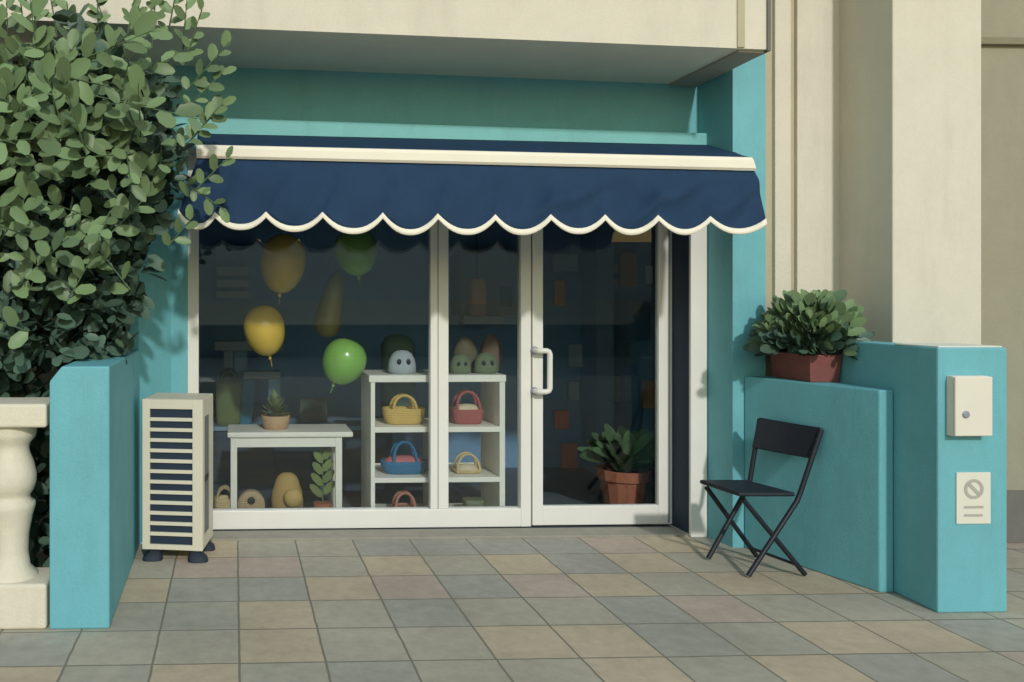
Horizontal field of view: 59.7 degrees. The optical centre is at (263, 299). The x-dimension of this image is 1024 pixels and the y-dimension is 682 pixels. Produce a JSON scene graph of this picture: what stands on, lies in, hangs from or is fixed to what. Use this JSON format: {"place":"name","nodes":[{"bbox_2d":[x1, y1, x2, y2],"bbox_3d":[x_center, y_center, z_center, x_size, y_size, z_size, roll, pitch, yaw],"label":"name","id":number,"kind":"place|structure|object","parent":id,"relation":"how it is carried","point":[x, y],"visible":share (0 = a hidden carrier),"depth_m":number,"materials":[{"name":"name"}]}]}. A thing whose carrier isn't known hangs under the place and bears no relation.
{"place":"outdoors","nodes":[
{"label":"outdoors","id":0,"kind":"place"},
{"bbox_2d":[0,536,1023,681],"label":"pavement","id":1,"kind":"structure","parent":0,"point":[633,609],"depth_m":3.62,"materials":[{"name":"tile"}]},
{"bbox_2d":[0,397,49,628],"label":"stone balustrade","id":2,"kind":"object","parent":1,"relation":"on","point":[24,593],"visible":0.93,"depth_m":3.58,"materials":[{"name":"beige stone"}]},
{"bbox_2d":[50,349,139,628],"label":"garden wall","id":3,"kind":"structure","parent":1,"relation":"on","point":[94,474],"depth_m":3.55,"materials":[{"name":"teal paint"}]},
{"bbox_2d":[0,0,236,566],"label":"leafy tree","id":4,"kind":"object","parent":1,"relation":"on","point":[61,103],"visible":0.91,"depth_m":3.78,"materials":[{"name":"green plant"}]},
{"bbox_2d":[141,393,214,562],"bbox_3d":[-0.463,0.966,4.601,0.368,0.866,0.314,0,0,6],"label":"air conditioner","id":5,"kind":"object","parent":1,"relation":"on","point":[177,471],"visible":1,"depth_m":4.46,"materials":[{"name":"beige metal"}]},
{"bbox_2d":[210,527,687,540],"bbox_3d":[1.020,1.404,4.974,2.976,0.032,0.170,0,0,-2],"label":"threshold","id":6,"kind":"object","parent":1,"relation":"on","point":[442,533],"visible":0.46,"depth_m":4.96,"materials":[{"name":"concrete"}]},
{"bbox_2d":[700,418,823,576],"bbox_3d":[2.600,1.018,4.366,0.483,0.756,0.345,0,0,-2],"label":"folding chair","id":7,"kind":"object","parent":1,"relation":"on","point":[793,439],"visible":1,"depth_m":4.36,"materials":[{"name":"grey metal"}]},
{"bbox_2d":[745,376,892,591],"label":"wall","id":8,"kind":"structure","parent":1,"relation":"on","point":[839,524],"depth_m":4.21,"materials":[{"name":"teal paint"}]},
{"bbox_2d":[742,289,874,381],"bbox_3d":[2.921,0.188,4.492,0.616,0.489,0.587,0,0,-2],"label":"planter box","id":9,"kind":"object","parent":8,"relation":"on","point":[831,322],"visible":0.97,"depth_m":4.37,"materials":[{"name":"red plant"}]},
{"bbox_2d":[766,0,1023,542],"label":"neighbour building","id":10,"kind":"structure","parent":1,"relation":"on","point":[895,168],"depth_m":4.71,"materials":[{"name":"beige paint"}]},
{"bbox_2d":[818,340,1006,612],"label":"gate wall","id":11,"kind":"structure","parent":1,"relation":"on","point":[943,562],"depth_m":3.74,"materials":[{"name":"teal paint"}]},
{"bbox_2d":[947,375,991,435],"bbox_3d":[3.127,0.473,3.705,0.170,0.266,0.057,0,0,-2],"label":"wall mailbox","id":12,"kind":"object","parent":11,"relation":"attached to","point":[969,405],"depth_m":3.68,"materials":[{"name":"white metal"}]},
{"bbox_2d":[954,377,991,435],"bbox_3d":[3.127,0.472,3.689,0.170,0.261,0.012,0,0,-2],"label":"box door","id":13,"kind":"structure","parent":12,"relation":"in","point":[973,395],"depth_m":3.68,"materials":[{"name":"white metal"}]},
{"bbox_2d":[956,472,990,523],"bbox_3d":[3.164,0.886,3.730,0.156,0.229,0.008,0,0,-2],"label":"wall notice","id":14,"kind":"object","parent":11,"relation":"attached to","point":[973,497],"depth_m":3.73,"materials":[{"name":"paper"}]},
{"label":"ground","id":15,"kind":"structure","parent":0,"visible":0},
{"bbox_2d":[0,0,770,547],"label":"shop building","id":16,"kind":"structure","parent":15,"relation":"on","point":[690,72],"depth_m":4.99,"materials":[{"name":"teal paint"}]},
{"bbox_2d":[214,485,230,508],"bbox_3d":[-0.247,1.293,5.355,0.139,0.200,0.123,0,0,-2],"label":"woven bag","id":17,"kind":"object","parent":16,"relation":"on","point":[222,501],"visible":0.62,"depth_m":5.31,"materials":[{"name":"wicker"}]},
{"bbox_2d":[215,246,255,299],"bbox_3d":[-0.224,-0.211,6.720,0.323,0.435,0.248,0,0,-2],"label":"wall rack","id":18,"kind":"object","parent":16,"relation":"attached to","point":[235,272],"depth_m":6.69,"materials":[{"name":"grey"}]},
{"bbox_2d":[237,489,264,507],"bbox_3d":[-0.079,1.309,5.380,0.177,0.165,0.090,0,0,-2],"label":"round bag","id":19,"kind":"object","parent":16,"relation":"on","point":[244,502],"visible":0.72,"depth_m":5.34,"materials":[{"name":"beige wicker"}]},
{"bbox_2d":[243,305,284,364],"bbox_3d":[0.005,0.229,5.212,0.259,0.380,0.257,0,0,-2],"label":"balloon","id":20,"kind":"object","parent":16,"relation":"attached to","point":[264,328],"visible":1,"depth_m":5.12,"materials":[{"name":"yellow rubber"}]},
{"bbox_2d":[260,233,305,303],"bbox_3d":[0.123,-0.189,5.231,0.289,0.441,0.288,0,0,-2],"label":"balloon","id":21,"kind":"object","parent":16,"relation":"attached to","point":[282,261],"visible":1,"depth_m":5.13,"materials":[{"name":"yellow rubber"}]},
{"bbox_2d":[271,472,302,507],"bbox_3d":[0.154,1.257,5.392,0.212,0.272,0.213,0,0,-2],"label":"soft toy","id":22,"kind":"object","parent":16,"relation":"on","point":[287,491],"visible":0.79,"depth_m":5.36,"materials":[{"name":"yellow fabric"}]},
{"bbox_2d":[227,424,352,507],"bbox_3d":[0.163,1.115,5.426,0.792,0.558,0.345,0,0,-2],"label":"display table","id":23,"kind":"object","parent":16,"relation":"on","point":[291,435],"visible":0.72,"depth_m":5.28,"materials":[{"name":"white wood"}]},
{"bbox_2d":[260,390,290,429],"bbox_3d":[0.072,0.708,5.400,0.198,0.254,0.204,0,0,-33],"label":"potted succulent","id":24,"kind":"object","parent":23,"relation":"on","point":[276,418],"visible":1,"depth_m":5.35,"materials":[{"name":"green plant"}]},
{"bbox_2d":[213,416,391,490],"bbox_3d":[0.080,1.157,6.302,1.740,0.474,0.530,0,0,-2],"label":"back counter","id":25,"kind":"object","parent":16,"relation":"on","point":[260,468],"visible":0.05,"depth_m":6.06,"materials":[{"name":"wood"}]},
{"bbox_2d":[216,368,240,425],"bbox_3d":[-0.254,0.710,6.105,0.187,0.418,0.115,0,0,-2],"label":"woven bag","id":26,"kind":"object","parent":25,"relation":"on","point":[228,402],"visible":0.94,"depth_m":6.06,"materials":[{"name":"green fabric"}]},
{"bbox_2d":[240,374,255,423],"bbox_3d":[-0.115,0.729,6.129,0.125,0.380,0.081,0,0,-2],"label":"blue tote","id":27,"kind":"object","parent":25,"relation":"on","point":[248,386],"visible":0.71,"depth_m":6.09,"materials":[{"name":"teal fabric"}]},
{"bbox_2d":[215,340,283,381],"bbox_3d":[-0.107,0.615,6.250,0.509,0.610,0.160,0,0,-2],"label":"display stand","id":28,"kind":"object","parent":25,"relation":"on","point":[240,348],"visible":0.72,"depth_m":6.21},
{"bbox_2d":[243,370,280,412],"bbox_3d":[-0.012,0.723,6.153,0.278,0.394,0.120,0,0,-2],"label":"riser","id":29,"kind":"object","parent":25,"relation":"on","point":[273,377],"visible":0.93,"depth_m":6.10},
{"bbox_2d":[299,398,326,421],"bbox_3d":[0.374,0.832,6.292,0.210,0.176,0.050,0,0,-2],"label":"display card","id":30,"kind":"object","parent":25,"relation":"on","point":[312,409],"visible":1,"depth_m":6.27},
{"bbox_2d":[380,334,415,417],"bbox_3d":[1.011,0.592,6.289,0.260,0.654,0.200,0,0,-2],"label":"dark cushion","id":31,"kind":"object","parent":25,"relation":"on","point":[390,344],"visible":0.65,"depth_m":6.21,"materials":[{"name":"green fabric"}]},
{"bbox_2d":[310,447,334,507],"bbox_3d":[0.376,1.152,5.390,0.136,0.484,0.124,0,0,-40],"label":"leaf plant","id":32,"kind":"object","parent":16,"relation":"on","point":[323,454],"visible":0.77,"depth_m":5.38,"materials":[{"name":"plant"}]},
{"bbox_2d":[313,270,343,337],"bbox_3d":[0.451,0.033,5.769,0.214,0.467,0.190,0,0,-2],"label":"long balloon","id":33,"kind":"object","parent":16,"relation":"attached to","point":[327,319],"visible":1,"depth_m":5.71,"materials":[{"name":"yellow rubber"}]},
{"bbox_2d":[322,338,366,392],"bbox_3d":[0.508,0.416,5.237,0.277,0.344,0.272,0,0,-2],"label":"balloon","id":34,"kind":"object","parent":16,"relation":"attached to","point":[344,361],"visible":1,"depth_m":5.14,"materials":[{"name":"green rubber"}]},
{"bbox_2d":[334,231,376,281],"bbox_3d":[0.579,-0.262,5.237,0.268,0.368,0.267,0,0,-2],"label":"balloon","id":35,"kind":"object","parent":16,"relation":"attached to","point":[355,254],"visible":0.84,"depth_m":5.14,"materials":[{"name":"green rubber"}]},
{"bbox_2d":[188,149,530,529],"bbox_3d":[0.587,0.183,5.099,2.089,2.407,0.070,0,0,-2],"label":"shop window","id":36,"kind":"structure","parent":16,"relation":"in","point":[438,513],"depth_m":5.08,"materials":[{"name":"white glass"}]},
{"bbox_2d":[360,370,505,506],"bbox_3d":[1.072,0.932,5.380,0.855,0.924,0.411,0,0,-2],"label":"display shelf","id":37,"kind":"object","parent":16,"relation":"on","point":[491,429],"visible":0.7,"depth_m":5.24,"materials":[{"name":"white wood"}]},
{"bbox_2d":[388,350,415,373],"bbox_3d":[0.877,0.396,5.294,0.179,0.147,0.125,0,0,-2],"label":"plush toy","id":38,"kind":"object","parent":37,"relation":"on","point":[401,361],"visible":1,"depth_m":5.25,"materials":[{"name":"white fabric"}]},
{"bbox_2d":[380,439,426,473],"bbox_3d":[0.893,0.999,5.324,0.294,0.210,0.150,0,0,-2],"label":"woven bag","id":39,"kind":"object","parent":37,"relation":"on","point":[394,463],"visible":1,"depth_m":5.27,"materials":[{"name":"blue wicker"}]},
{"bbox_2d":[382,393,424,424],"bbox_3d":[0.891,0.696,5.324,0.265,0.189,0.150,0,0,-2],"label":"woven bag","id":40,"kind":"object","parent":37,"relation":"on","point":[412,414],"visible":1,"depth_m":5.26,"materials":[{"name":"yellow wicker"}]},
{"bbox_2d":[392,490,416,506],"bbox_3d":[0.895,1.288,5.324,0.152,0.142,0.130,0,0,-2],"label":"woven bag","id":41,"kind":"object","parent":37,"relation":"on","point":[397,496],"visible":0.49,"depth_m":5.33,"materials":[{"name":"pink wicker"}]},
{"bbox_2d":[449,354,470,373],"bbox_3d":[1.244,0.408,5.287,0.136,0.122,0.095,0,0,-2],"label":"plush toy","id":42,"kind":"object","parent":37,"relation":"on","point":[460,364],"visible":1,"depth_m":5.25,"materials":[{"name":"green fabric"}]},
{"bbox_2d":[452,337,477,371],"bbox_3d":[1.309,0.357,5.429,0.172,0.224,0.121,0,0,-2],"label":"plush toy","id":43,"kind":"object","parent":37,"relation":"on","point":[466,346],"visible":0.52,"depth_m":5.39,"materials":[{"name":"beige fabric"}]},
{"bbox_2d":[450,389,483,423],"bbox_3d":[1.295,0.683,5.338,0.206,0.214,0.140,0,0,-2],"label":"woven bag","id":44,"kind":"object","parent":37,"relation":"on","point":[466,413],"visible":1,"depth_m":5.29,"materials":[{"name":"wicker"}]},
{"bbox_2d":[452,452,481,473],"bbox_3d":[1.298,1.040,5.339,0.180,0.128,0.130,0,0,-2],"label":"woven bag","id":45,"kind":"object","parent":37,"relation":"on","point":[466,468],"visible":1,"depth_m":5.30,"materials":[{"name":"wicker"}]},
{"bbox_2d":[462,496,483,505],"bbox_3d":[1.338,1.316,5.340,0.124,0.087,0.114,0,0,-2],"label":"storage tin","id":46,"kind":"object","parent":37,"relation":"on","point":[472,501],"visible":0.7,"depth_m":5.30,"materials":[{"name":"green metal"}]},
{"bbox_2d":[473,353,497,373],"bbox_3d":[1.409,0.404,5.302,0.158,0.131,0.110,0,0,-2],"label":"plush toy","id":47,"kind":"object","parent":37,"relation":"on","point":[485,363],"visible":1,"depth_m":5.26,"materials":[{"name":"green fabric"}]},
{"bbox_2d":[480,334,501,370],"bbox_3d":[1.481,0.350,5.455,0.146,0.239,0.102,0,0,-2],"label":"plush toy","id":48,"kind":"object","parent":37,"relation":"on","point":[490,344],"visible":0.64,"depth_m":5.42,"materials":[{"name":"brown fabric"}]},
{"bbox_2d":[178,134,766,234],"bbox_3d":[1.148,-0.639,4.548,3.175,0.633,0.678,0,0,-2],"label":"shop awning","id":49,"kind":"object","parent":16,"relation":"attached to","point":[408,191],"visible":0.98,"depth_m":4.29,"materials":[{"name":"blue fabric"}]},
{"bbox_2d":[467,164,486,315],"bbox_3d":[1.570,-0.597,6.159,0.132,1.446,0.132,0,0,-2],"label":"hanging lamp","id":50,"kind":"object","parent":16,"relation":"hanging from","point":[476,296],"visible":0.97,"depth_m":6.10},
{"bbox_2d":[452,250,516,323],"bbox_3d":[1.802,-0.097,6.721,0.489,0.584,0.388,0,0,-2],"label":"wall cabinet","id":51,"kind":"object","parent":16,"relation":"attached to","point":[497,270],"depth_m":6.67,"materials":[{"name":"grey"}]},
{"bbox_2d":[554,280,564,304],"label":"wall picture","id":52,"kind":"object","parent":16,"relation":"attached to","point":[559,292],"depth_m":6.91},
{"bbox_2d":[554,410,568,428],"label":"wall picture","id":53,"kind":"object","parent":16,"relation":"attached to","point":[561,419],"depth_m":6.91},
{"bbox_2d":[553,254,577,270],"bbox_3d":[2.500,-0.302,6.926,0.206,0.142,0.029,0,0,-2],"label":"wall picture","id":54,"kind":"object","parent":16,"relation":"attached to","point":[565,262],"depth_m":6.91},
{"bbox_2d":[561,443,576,467],"bbox_3d":[2.531,1.305,6.927,0.130,0.224,0.029,0,0,-2],"label":"wall picture","id":55,"kind":"object","parent":16,"relation":"attached to","point":[568,455],"depth_m":6.91},
{"bbox_2d":[567,382,578,400],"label":"wall picture","id":56,"kind":"object","parent":16,"relation":"attached to","point":[572,391],"depth_m":6.91},
{"bbox_2d":[567,344,581,366],"bbox_3d":[2.586,0.468,6.929,0.131,0.190,0.029,0,0,-2],"label":"wall picture","id":57,"kind":"object","parent":16,"relation":"attached to","point":[574,355],"depth_m":6.91},
{"bbox_2d":[576,276,581,295],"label":"wall picture","id":58,"kind":"object","parent":16,"relation":"attached to","point":[578,285],"depth_m":6.92,"materials":[{"name":"paper"}]},
{"bbox_2d":[530,168,671,524],"bbox_3d":[2.087,0.210,5.105,0.919,2.340,0.122,0,0,-2],"label":"door","id":59,"kind":"structure","parent":16,"relation":"in","point":[660,512],"depth_m":5.13,"materials":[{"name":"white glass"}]},
{"bbox_2d":[614,343,616,365],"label":"wall picture","id":60,"kind":"object","parent":16,"relation":"attached to","point":[615,354],"depth_m":6.93,"materials":[{"name":"paper"}]},
{"bbox_2d":[577,424,654,503],"bbox_3d":[2.352,1.110,5.517,0.519,0.566,0.516,0,0,-38],"label":"indoor plant","id":61,"kind":"object","parent":16,"relation":"on","point":[625,477],"visible":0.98,"depth_m":5.44,"materials":[{"name":"plant"}]},
{"bbox_2d":[614,263,617,272],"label":"wall picture","id":62,"kind":"object","parent":16,"relation":"attached to","point":[615,267],"depth_m":6.93},
{"bbox_2d":[614,279,617,286],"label":"wall picture","id":63,"kind":"object","parent":16,"relation":"attached to","point":[615,282],"depth_m":6.93},
{"bbox_2d":[614,376,619,401],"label":"wall picture","id":64,"kind":"object","parent":16,"relation":"attached to","point":[616,388],"depth_m":6.93},
{"bbox_2d":[620,252,636,285],"bbox_3d":[3.026,-0.248,6.944,0.131,0.279,0.029,0,0,-2],"label":"wall picture","id":65,"kind":"object","parent":16,"relation":"attached to","point":[628,268],"depth_m":6.93},
{"bbox_2d":[623,375,637,400],"bbox_3d":[3.047,0.737,6.945,0.117,0.211,0.029,0,0,-2],"label":"wall picture","id":66,"kind":"object","parent":16,"relation":"attached to","point":[630,387],"depth_m":6.93,"materials":[{"name":"fabric"}]},
{"bbox_2d":[625,342,636,365],"bbox_3d":[3.047,0.455,6.945,0.090,0.190,0.029,0,0,-2],"label":"wall picture","id":67,"kind":"object","parent":16,"relation":"attached to","point":[630,353],"depth_m":6.93,"materials":[{"name":"paper"}]},
{"bbox_2d":[631,300,647,317],"bbox_3d":[3.123,0.082,6.948,0.131,0.150,0.029,0,0,-2],"label":"wall picture","id":68,"kind":"object","parent":16,"relation":"attached to","point":[639,308],"depth_m":6.93,"materials":[{"name":"paper"}]},
{"bbox_2d":[642,380,654,407],"bbox_3d":[3.213,0.789,6.951,0.131,0.231,0.029,0,0,-2],"label":"wall picture","id":69,"kind":"object","parent":16,"relation":"attached to","point":[648,393],"depth_m":6.94},
{"bbox_2d":[645,266,652,283],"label":"wall picture","id":70,"kind":"object","parent":16,"relation":"attached to","point":[648,274],"depth_m":6.94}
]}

